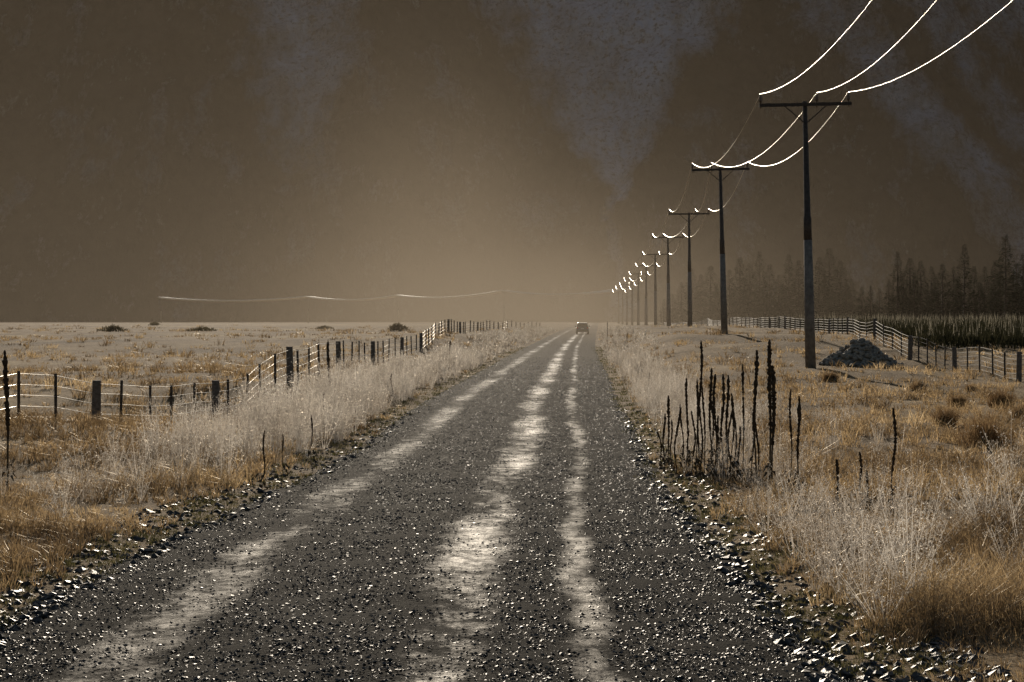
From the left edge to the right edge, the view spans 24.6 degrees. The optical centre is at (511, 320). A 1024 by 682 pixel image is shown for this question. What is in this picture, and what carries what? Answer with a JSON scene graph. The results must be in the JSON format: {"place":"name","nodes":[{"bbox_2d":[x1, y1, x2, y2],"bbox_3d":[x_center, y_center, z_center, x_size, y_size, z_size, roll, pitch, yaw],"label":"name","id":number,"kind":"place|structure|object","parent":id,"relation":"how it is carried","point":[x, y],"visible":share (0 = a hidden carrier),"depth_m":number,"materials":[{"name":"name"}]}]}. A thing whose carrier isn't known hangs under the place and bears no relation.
{"place":"outdoors","nodes":[
{"label":"outdoors","id":0,"kind":"place"},
{"bbox_2d":[0,409,419,646],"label":"verge gravel","id":1,"kind":"structure","parent":0,"point":[45,596],"depth_m":23.61,"materials":[{"name":"grey gravel"}]},
{"bbox_2d":[0,322,862,681],"bbox_3d":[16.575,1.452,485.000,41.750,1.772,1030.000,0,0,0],"label":"road","id":2,"kind":"structure","parent":0,"point":[568,344],"depth_m":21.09,"materials":[{"name":"grey gravel"}]},
{"bbox_2d":[0,0,1023,321],"bbox_3d":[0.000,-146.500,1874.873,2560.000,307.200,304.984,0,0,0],"label":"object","id":3,"kind":"structure","parent":0,"point":[434,154],"depth_m":1838.87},
{"bbox_2d":[0,322,1023,681],"bbox_3d":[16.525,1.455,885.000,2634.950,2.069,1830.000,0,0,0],"label":"ground","id":4,"kind":"structure","parent":0,"point":[284,342],"depth_m":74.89,"materials":[{"name":"beige plant"}]},
{"bbox_2d":[1,350,15,497],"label":"mullein stalk","id":5,"kind":"object","parent":4,"relation":"on","point":[6,387],"visible":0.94,"depth_m":29.49,"materials":[{"name":"brown plant"}]},
{"bbox_2d":[31,467,92,517],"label":"weed bush","id":6,"kind":"object","parent":4,"relation":"on","point":[64,486],"visible":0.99,"depth_m":26.96,"materials":[{"name":"beige plant"}]},
{"bbox_2d":[0,345,422,503],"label":"silver weeds","id":7,"kind":"object","parent":4,"relation":"on","point":[270,412],"visible":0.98,"depth_m":41.83,"materials":[{"name":"white plant"}]},
{"bbox_2d":[0,319,539,422],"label":"post and wire fence","id":8,"kind":"object","parent":4,"relation":"on","point":[96,395],"visible":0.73,"depth_m":61.07,"materials":[{"name":"brown wood"}]},
{"bbox_2d":[349,339,488,394],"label":"silver weeds","id":9,"kind":"object","parent":4,"relation":"on","point":[437,368],"visible":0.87,"depth_m":90.60,"materials":[{"name":"white plant"}]},
{"bbox_2d":[443,323,554,360],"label":"silver weeds","id":10,"kind":"object","parent":4,"relation":"on","point":[503,339],"visible":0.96,"depth_m":197.20,"materials":[{"name":"white plant"}]},
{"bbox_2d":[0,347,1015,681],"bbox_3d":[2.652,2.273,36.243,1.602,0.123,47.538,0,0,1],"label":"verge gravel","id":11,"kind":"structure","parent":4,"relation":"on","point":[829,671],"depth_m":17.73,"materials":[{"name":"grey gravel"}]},
{"bbox_2d":[598,324,657,359],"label":"silver weeds","id":12,"kind":"object","parent":4,"relation":"on","point":[622,329],"visible":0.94,"depth_m":183.32,"materials":[{"name":"white plant"}]},
{"bbox_2d":[625,278,639,324],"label":"power pole","id":13,"kind":"object","parent":4,"relation":"on","point":[632,301],"visible":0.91,"depth_m":499.82,"materials":[{"name":"wood"}]},
{"bbox_2d":[612,0,871,292],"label":"power line","id":14,"kind":"object","parent":13,"relation":"attached to","point":[712,165],"visible":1,"depth_m":150.54,"materials":[{"name":"metal"}]},
{"bbox_2d":[620,0,936,292],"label":"power line","id":15,"kind":"object","parent":13,"relation":"attached to","point":[641,272],"visible":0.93,"depth_m":138.85,"materials":[{"name":"metal"}]},
{"bbox_2d":[635,263,656,324],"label":"power pole","id":16,"kind":"object","parent":4,"relation":"on","point":[646,315],"visible":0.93,"depth_m":385.55,"materials":[{"name":"wood"}]},
{"bbox_2d":[604,341,700,394],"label":"silver weeds","id":17,"kind":"object","parent":4,"relation":"on","point":[633,364],"visible":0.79,"depth_m":92.18,"materials":[{"name":"white plant"}]},
{"bbox_2d":[642,252,666,324],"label":"power pole","id":18,"kind":"object","parent":4,"relation":"on","point":[655,299],"visible":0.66,"depth_m":325.15,"materials":[{"name":"wood"}]},
{"bbox_2d":[652,233,683,325],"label":"power pole","id":19,"kind":"object","parent":4,"relation":"on","point":[668,301],"visible":0.96,"depth_m":263.25,"materials":[{"name":"wood"}]},
{"bbox_2d":[671,282,695,323],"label":"conifer tree","id":20,"kind":"object","parent":4,"relation":"on","point":[681,317],"visible":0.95,"depth_m":489.20,"materials":[{"name":"green plant"}]},
{"bbox_2d":[681,378,692,471],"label":"mullein stalk","id":21,"kind":"object","parent":4,"relation":"on","point":[686,404],"visible":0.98,"depth_m":35.19,"materials":[{"name":"brown plant"}]},
{"bbox_2d":[668,209,709,326],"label":"power pole","id":22,"kind":"object","parent":4,"relation":"on","point":[689,284],"visible":0.91,"depth_m":204.40,"materials":[{"name":"wood"}]},
{"bbox_2d":[687,379,703,475],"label":"mullein stalk","id":23,"kind":"object","parent":4,"relation":"on","point":[697,396],"visible":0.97,"depth_m":34.21,"materials":[{"name":"black plant"}]},
{"bbox_2d":[692,341,703,461],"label":"mullein stalk","id":24,"kind":"object","parent":4,"relation":"on","point":[701,369],"visible":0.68,"depth_m":35.64,"materials":[{"name":"brown plant"}]},
{"bbox_2d":[687,274,712,323],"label":"conifer tree","id":25,"kind":"object","parent":4,"relation":"on","point":[696,307],"visible":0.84,"depth_m":508.91,"materials":[{"name":"green plant"}]},
{"bbox_2d":[693,406,710,478],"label":"mullein stalk","id":26,"kind":"object","parent":4,"relation":"on","point":[697,461],"visible":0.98,"depth_m":33.73,"materials":[{"name":"black plant"}]},
{"bbox_2d":[698,385,710,477],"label":"mullein stalk","id":27,"kind":"object","parent":4,"relation":"on","point":[703,403],"visible":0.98,"depth_m":33.73,"materials":[{"name":"black plant"}]},
{"bbox_2d":[687,266,726,323],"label":"conifer tree","id":28,"kind":"object","parent":4,"relation":"on","point":[710,300],"visible":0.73,"depth_m":505.16,"materials":[{"name":"green plant"}]},
{"bbox_2d":[705,368,715,460],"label":"mullein stalk","id":29,"kind":"object","parent":4,"relation":"on","point":[710,392],"visible":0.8,"depth_m":34.64,"materials":[{"name":"brown plant"}]},
{"bbox_2d":[702,286,720,323],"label":"conifer tree","id":30,"kind":"object","parent":4,"relation":"on","point":[715,311],"visible":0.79,"depth_m":485.38,"materials":[{"name":"green plant"}]},
{"bbox_2d":[706,374,723,480],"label":"mullein stalk","id":31,"kind":"object","parent":4,"relation":"on","point":[714,410],"visible":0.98,"depth_m":33.25,"materials":[{"name":"black plant"}]},
{"bbox_2d":[691,163,749,333],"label":"power pole","id":32,"kind":"object","parent":4,"relation":"on","point":[723,299],"visible":0.97,"depth_m":145.81,"materials":[{"name":"wood"}]},
{"bbox_2d":[719,375,733,477],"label":"mullein stalk","id":33,"kind":"object","parent":4,"relation":"on","point":[727,402],"visible":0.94,"depth_m":33.67,"materials":[{"name":"brown plant"}]},
{"bbox_2d":[715,269,743,323],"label":"conifer tree","id":34,"kind":"object","parent":4,"relation":"on","point":[730,312],"visible":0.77,"depth_m":478.44,"materials":[{"name":"green plant"}]},
{"bbox_2d":[714,257,758,323],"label":"conifer tree","id":35,"kind":"object","parent":4,"relation":"on","point":[739,283],"visible":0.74,"depth_m":481.46,"materials":[{"name":"green plant"}]},
{"bbox_2d":[735,364,749,480],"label":"mullein stalk","id":36,"kind":"object","parent":4,"relation":"on","point":[742,380],"visible":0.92,"depth_m":33.15,"materials":[{"name":"brown plant"}]},
{"bbox_2d":[730,264,770,323],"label":"conifer tree","id":37,"kind":"object","parent":4,"relation":"on","point":[750,303],"visible":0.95,"depth_m":476.06,"materials":[{"name":"green plant"}]},
{"bbox_2d":[748,350,760,486],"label":"mullein stalk","id":38,"kind":"object","parent":4,"relation":"on","point":[756,369],"visible":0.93,"depth_m":31.42,"materials":[{"name":"brown plant"}]},
{"bbox_2d":[729,464,788,536],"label":"weed bush","id":39,"kind":"object","parent":4,"relation":"on","point":[768,514],"visible":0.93,"depth_m":24.70,"materials":[{"name":"beige plant"}]},
{"bbox_2d":[743,251,774,319],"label":"conifer tree","id":40,"kind":"object","parent":4,"relation":"on","point":[759,275],"visible":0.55,"depth_m":527.39,"materials":[{"name":"green plant"}]},
{"bbox_2d":[762,339,771,495],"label":"mullein stalk","id":41,"kind":"object","parent":4,"relation":"on","point":[769,362],"visible":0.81,"depth_m":29.92,"materials":[{"name":"brown plant"}]},
{"bbox_2d":[762,365,776,489],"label":"mullein stalk","id":42,"kind":"object","parent":4,"relation":"on","point":[773,392],"visible":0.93,"depth_m":29.59,"materials":[{"name":"brown plant"}]},
{"bbox_2d":[755,264,788,318],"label":"conifer tree","id":43,"kind":"object","parent":4,"relation":"on","point":[770,291],"visible":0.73,"depth_m":490.72,"materials":[{"name":"green plant"}]},
{"bbox_2d":[766,275,796,320],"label":"conifer tree","id":44,"kind":"object","parent":4,"relation":"on","point":[778,309],"visible":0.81,"depth_m":486.23,"materials":[{"name":"green plant"}]},
{"bbox_2d":[775,255,801,317],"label":"conifer tree","id":45,"kind":"object","parent":4,"relation":"on","point":[788,289],"visible":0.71,"depth_m":516.26,"materials":[{"name":"green plant"}]},
{"bbox_2d":[783,389,799,486],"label":"mullein stalk","id":46,"kind":"object","parent":4,"relation":"on","point":[790,425],"visible":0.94,"depth_m":31.57,"materials":[{"name":"black plant"}]},
{"bbox_2d":[760,470,827,541],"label":"weed bush","id":47,"kind":"object","parent":4,"relation":"on","point":[796,476],"visible":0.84,"depth_m":23.86,"materials":[{"name":"beige plant"}]},
{"bbox_2d":[761,461,827,532],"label":"weed bush","id":48,"kind":"object","parent":4,"relation":"on","point":[792,501],"visible":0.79,"depth_m":25.02,"materials":[{"name":"beige plant"}]},
{"bbox_2d":[757,474,841,559],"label":"weed bush","id":49,"kind":"object","parent":4,"relation":"on","point":[798,522],"visible":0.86,"depth_m":22.26,"materials":[{"name":"beige plant"}]},
{"bbox_2d":[793,396,808,501],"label":"mullein stalk","id":50,"kind":"object","parent":4,"relation":"on","point":[799,413],"visible":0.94,"depth_m":29.18,"materials":[{"name":"black plant"}]},
{"bbox_2d":[785,260,821,318],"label":"conifer tree","id":51,"kind":"object","parent":4,"relation":"on","point":[799,287],"visible":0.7,"depth_m":515.70,"materials":[{"name":"green plant"}]},
{"bbox_2d":[758,92,851,367],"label":"power pole","id":52,"kind":"object","parent":4,"relation":"on","point":[810,355],"visible":0.99,"depth_m":91.39,"materials":[{"name":"wood"}]},
{"bbox_2d":[774,456,851,520],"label":"weed bush","id":53,"kind":"object","parent":4,"relation":"on","point":[815,490],"visible":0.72,"depth_m":26.21,"materials":[{"name":"beige plant"}]},
{"bbox_2d":[794,257,842,318],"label":"conifer tree","id":54,"kind":"object","parent":4,"relation":"on","point":[828,308],"visible":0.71,"depth_m":505.33,"materials":[{"name":"green plant"}]},
{"bbox_2d":[626,367,1019,532],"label":"silver weeds","id":55,"kind":"object","parent":4,"relation":"on","point":[675,396],"visible":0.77,"depth_m":40.88,"materials":[{"name":"white plant"}]},
{"bbox_2d":[790,479,862,547],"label":"weed bush","id":56,"kind":"object","parent":4,"relation":"on","point":[826,516],"visible":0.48,"depth_m":23.19,"materials":[{"name":"beige plant"}]},
{"bbox_2d":[791,516,867,590],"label":"weed bush","id":57,"kind":"object","parent":4,"relation":"on","point":[823,554],"visible":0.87,"depth_m":19.77,"materials":[{"name":"beige plant"}]},
{"bbox_2d":[814,249,851,318],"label":"conifer tree","id":58,"kind":"object","parent":4,"relation":"on","point":[829,276],"visible":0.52,"depth_m":546.23,"materials":[{"name":"green plant"}]},
{"bbox_2d":[780,486,893,580],"bbox_3d":[2.799,1.868,20.207,1.012,0.855,0.887,6,4,21],"label":"weed bush","id":59,"kind":"object","parent":4,"relation":"on","point":[829,508],"visible":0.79,"depth_m":20.35,"materials":[{"name":"beige plant"}]},
{"bbox_2d":[791,487,886,560],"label":"weed bush","id":60,"kind":"object","parent":4,"relation":"on","point":[842,526],"visible":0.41,"depth_m":22.11,"materials":[{"name":"beige plant"}]},
{"bbox_2d":[823,261,861,318],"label":"conifer tree","id":61,"kind":"object","parent":4,"relation":"on","point":[840,296],"visible":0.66,"depth_m":532.89,"materials":[{"name":"green plant"}]},
{"bbox_2d":[810,459,874,522],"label":"weed bush","id":62,"kind":"object","parent":4,"relation":"on","point":[847,491],"visible":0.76,"depth_m":25.91,"materials":[{"name":"beige plant"}]},
{"bbox_2d":[663,316,1023,381],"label":"post and wire fence","id":63,"kind":"object","parent":4,"relation":"on","point":[1018,373],"visible":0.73,"depth_m":107.98,"materials":[{"name":"brown wood"}]},
{"bbox_2d":[835,281,855,318],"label":"conifer tree","id":64,"kind":"object","parent":4,"relation":"on","point":[846,312],"visible":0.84,"depth_m":518.22,"materials":[{"name":"green plant"}]},
{"bbox_2d":[796,500,899,597],"bbox_3d":[2.642,1.877,19.106,0.842,0.821,0.783,0,0,-20],"label":"weed bush","id":65,"kind":"object","parent":4,"relation":"on","point":[849,569],"visible":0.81,"depth_m":19.11,"materials":[{"name":"beige plant"}]},
{"bbox_2d":[850,287,873,317],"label":"conifer tree","id":66,"kind":"object","parent":4,"relation":"on","point":[862,308],"visible":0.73,"depth_m":383.51,"materials":[{"name":"green plant"}]},
{"bbox_2d":[797,466,931,573],"bbox_3d":[3.098,1.793,20.988,0.906,0.995,1.006,0,0,-25],"label":"weed bush","id":67,"kind":"object","parent":4,"relation":"on","point":[857,520],"visible":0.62,"depth_m":20.98,"materials":[{"name":"beige plant"}]},
{"bbox_2d":[863,286,881,318],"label":"conifer tree","id":68,"kind":"object","parent":4,"relation":"on","point":[870,305],"visible":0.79,"depth_m":352.71,"materials":[{"name":"green plant"}]},
{"bbox_2d":[818,509,928,608],"bbox_3d":[2.809,1.880,18.564,0.833,0.813,0.731,0,0,-32],"label":"weed bush","id":69,"kind":"object","parent":4,"relation":"on","point":[864,565],"visible":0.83,"depth_m":18.52,"materials":[{"name":"beige plant"}]},
{"bbox_2d":[823,522,933,624],"bbox_3d":[2.693,1.883,17.380,0.803,0.805,1.078,0,0,17],"label":"weed bush","id":70,"kind":"object","parent":4,"relation":"on","point":[876,594],"visible":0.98,"depth_m":17.34,"materials":[{"name":"beige plant"}]},
{"bbox_2d":[836,471,928,558],"bbox_3d":[3.428,1.832,21.717,0.728,0.900,0.931,0,0,-37],"label":"weed bush","id":71,"kind":"object","parent":4,"relation":"on","point":[874,512],"visible":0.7,"depth_m":21.71,"materials":[{"name":"beige plant"}]},
{"bbox_2d":[750,311,1023,349],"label":"crop","id":72,"kind":"object","parent":4,"relation":"on","point":[966,332],"visible":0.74,"depth_m":119.13,"materials":[{"name":"green plant"}]},
{"bbox_2d":[858,465,923,528],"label":"weed bush","id":73,"kind":"object","parent":4,"relation":"on","point":[893,495],"visible":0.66,"depth_m":24.73,"materials":[{"name":"beige plant"}]},
{"bbox_2d":[825,478,961,603],"bbox_3d":[2.945,1.748,18.467,1.060,1.092,0.929,-9,3,-5],"label":"weed bush","id":74,"kind":"object","parent":4,"relation":"on","point":[891,542],"visible":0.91,"depth_m":18.34,"materials":[{"name":"dry plant stems"},{"name":"dry leaves"}]},
{"bbox_2d":[883,408,903,515],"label":"mullein stalk","id":75,"kind":"object","parent":4,"relation":"on","point":[895,439],"visible":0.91,"depth_m":26.80,"materials":[{"name":"black plant"}]},
{"bbox_2d":[883,251,916,318],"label":"conifer tree","id":76,"kind":"object","parent":4,"relation":"on","point":[898,303],"visible":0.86,"depth_m":364.86,"materials":[{"name":"green plant"}]},
{"bbox_2d":[845,520,958,591],"bbox_3d":[3.174,1.928,19.095,0.970,0.712,0.643,0,0,12],"label":"weed bush","id":77,"kind":"object","parent":4,"relation":"on","point":[890,559],"visible":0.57,"depth_m":19.21,"materials":[{"name":"beige plant"}]},
{"bbox_2d":[890,258,925,317],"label":"conifer tree","id":78,"kind":"object","parent":4,"relation":"on","point":[909,273],"visible":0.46,"depth_m":379.10,"materials":[{"name":"green plant"}]},
{"bbox_2d":[867,484,956,561],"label":"weed bush","id":79,"kind":"object","parent":4,"relation":"on","point":[923,537],"visible":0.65,"depth_m":20.52,"materials":[{"name":"beige plant"}]},
{"bbox_2d":[902,273,930,319],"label":"conifer tree","id":80,"kind":"object","parent":4,"relation":"on","point":[914,312],"visible":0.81,"depth_m":370.87,"materials":[{"name":"green plant"}]},
{"bbox_2d":[911,261,938,318],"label":"conifer tree","id":81,"kind":"object","parent":4,"relation":"on","point":[925,293],"visible":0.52,"depth_m":393.90,"materials":[{"name":"green plant"}]},
{"bbox_2d":[882,474,977,556],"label":"weed bush","id":82,"kind":"object","parent":4,"relation":"on","point":[928,519],"visible":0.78,"depth_m":22.01,"materials":[{"name":"beige plant"}]},
{"bbox_2d":[924,276,946,318],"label":"conifer tree","id":83,"kind":"object","parent":4,"relation":"on","point":[934,300],"visible":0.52,"depth_m":373.93,"materials":[{"name":"green plant"}]},
{"bbox_2d":[898,531,977,592],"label":"weed bush","id":84,"kind":"object","parent":4,"relation":"on","point":[932,563],"visible":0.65,"depth_m":18.66,"materials":[{"name":"beige plant"}]},
{"bbox_2d":[922,263,958,319],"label":"conifer tree","id":85,"kind":"object","parent":4,"relation":"on","point":[943,301],"visible":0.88,"depth_m":350.15,"materials":[{"name":"green plant"}]},
{"bbox_2d":[929,403,966,425],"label":"tussock","id":86,"kind":"object","parent":4,"relation":"on","point":[949,414],"visible":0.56,"depth_m":47.47,"materials":[{"name":"brown plant"}]},
{"bbox_2d":[920,486,985,534],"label":"weed bush","id":87,"kind":"object","parent":4,"relation":"on","point":[957,512],"visible":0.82,"depth_m":23.39,"materials":[{"name":"beige plant"}]},
{"bbox_2d":[942,391,973,406],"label":"tussock","id":88,"kind":"object","parent":4,"relation":"on","point":[955,400],"visible":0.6,"depth_m":58.37,"materials":[{"name":"brown plant"}]},
{"bbox_2d":[946,244,984,319],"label":"conifer tree","id":89,"kind":"object","parent":4,"relation":"on","point":[962,297],"visible":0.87,"depth_m":354.77,"materials":[{"name":"green plant"}]},
{"bbox_2d":[928,449,1014,530],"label":"weed bush","id":90,"kind":"object","parent":4,"relation":"on","point":[967,491],"visible":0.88,"depth_m":24.25,"materials":[{"name":"beige plant"}]},
{"bbox_2d":[959,266,986,318],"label":"conifer tree","id":91,"kind":"object","parent":4,"relation":"on","point":[974,268],"visible":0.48,"depth_m":381.17,"materials":[{"name":"green plant"}]},
{"bbox_2d":[967,281,990,318],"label":"conifer tree","id":92,"kind":"object","parent":4,"relation":"on","point":[979,297],"visible":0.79,"depth_m":355.64,"materials":[{"name":"green plant"}]},
{"bbox_2d":[939,396,1023,449],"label":"tussock","id":93,"kind":"object","parent":4,"relation":"on","point":[977,435],"visible":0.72,"depth_m":39.44,"materials":[{"name":"brown plant"}]},
{"bbox_2d":[975,267,994,317],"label":"conifer tree","id":94,"kind":"object","parent":4,"relation":"on","point":[986,295],"visible":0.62,"depth_m":383.28,"materials":[{"name":"green plant"}]},
{"bbox_2d":[964,441,1023,524],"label":"weed bush","id":95,"kind":"object","parent":4,"relation":"on","point":[1005,501],"visible":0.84,"depth_m":25.01,"materials":[{"name":"beige plant"}]},
{"bbox_2d":[981,271,1013,317],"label":"conifer tree","id":96,"kind":"object","parent":4,"relation":"on","point":[997,298],"visible":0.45,"depth_m":365.45,"materials":[{"name":"green plant"}]},
{"bbox_2d":[972,409,1023,481],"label":"weed bush","id":97,"kind":"object","parent":4,"relation":"on","point":[1014,466],"visible":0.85,"depth_m":30.81,"materials":[{"name":"beige plant"}]},
{"bbox_2d":[972,454,1023,543],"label":"weed bush","id":98,"kind":"object","parent":4,"relation":"on","point":[1007,494],"visible":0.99,"depth_m":23.19,"materials":[{"name":"grey plant"}]},
{"bbox_2d":[974,235,1023,320],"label":"conifer tree","id":99,"kind":"object","parent":4,"relation":"on","point":[1005,293],"visible":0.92,"depth_m":349.79,"materials":[{"name":"green plant"}]},
{"bbox_2d":[980,386,1021,407],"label":"tussock","id":100,"kind":"object","parent":4,"relation":"on","point":[1001,395],"visible":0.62,"depth_m":57.25,"materials":[{"name":"brown plant"}]},
{"bbox_2d":[983,514,1023,570],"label":"weed bush","id":101,"kind":"object","parent":4,"relation":"on","point":[1003,542],"visible":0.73,"depth_m":19.91,"materials":[{"name":"grey plant"}]},
{"bbox_2d":[1007,263,1023,318],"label":"conifer tree","id":102,"kind":"object","parent":4,"relation":"on","point":[1020,304],"visible":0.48,"depth_m":359.14,"materials":[{"name":"green plant"}]},
{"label":"power pole","id":103,"kind":"object","parent":4,"relation":"on","visible":0},
{"bbox_2d":[158,289,611,300],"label":"power line","id":104,"kind":"object","parent":103,"relation":"attached to","point":[383,297],"visible":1,"depth_m":754.05,"materials":[{"name":"metal"}]},
{"bbox_3d":[9.740,-3.171,34.994,3.620,11.489,0.421,0,0,0],"label":"power pole","id":105,"kind":"object","parent":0,"visible":0},
{"bbox_2d":[625,0,1012,291],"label":"power line","id":106,"kind":"object","parent":105,"relation":"attached to","point":[802,147],"visible":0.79,"depth_m":115.02,"materials":[{"name":"metal"}]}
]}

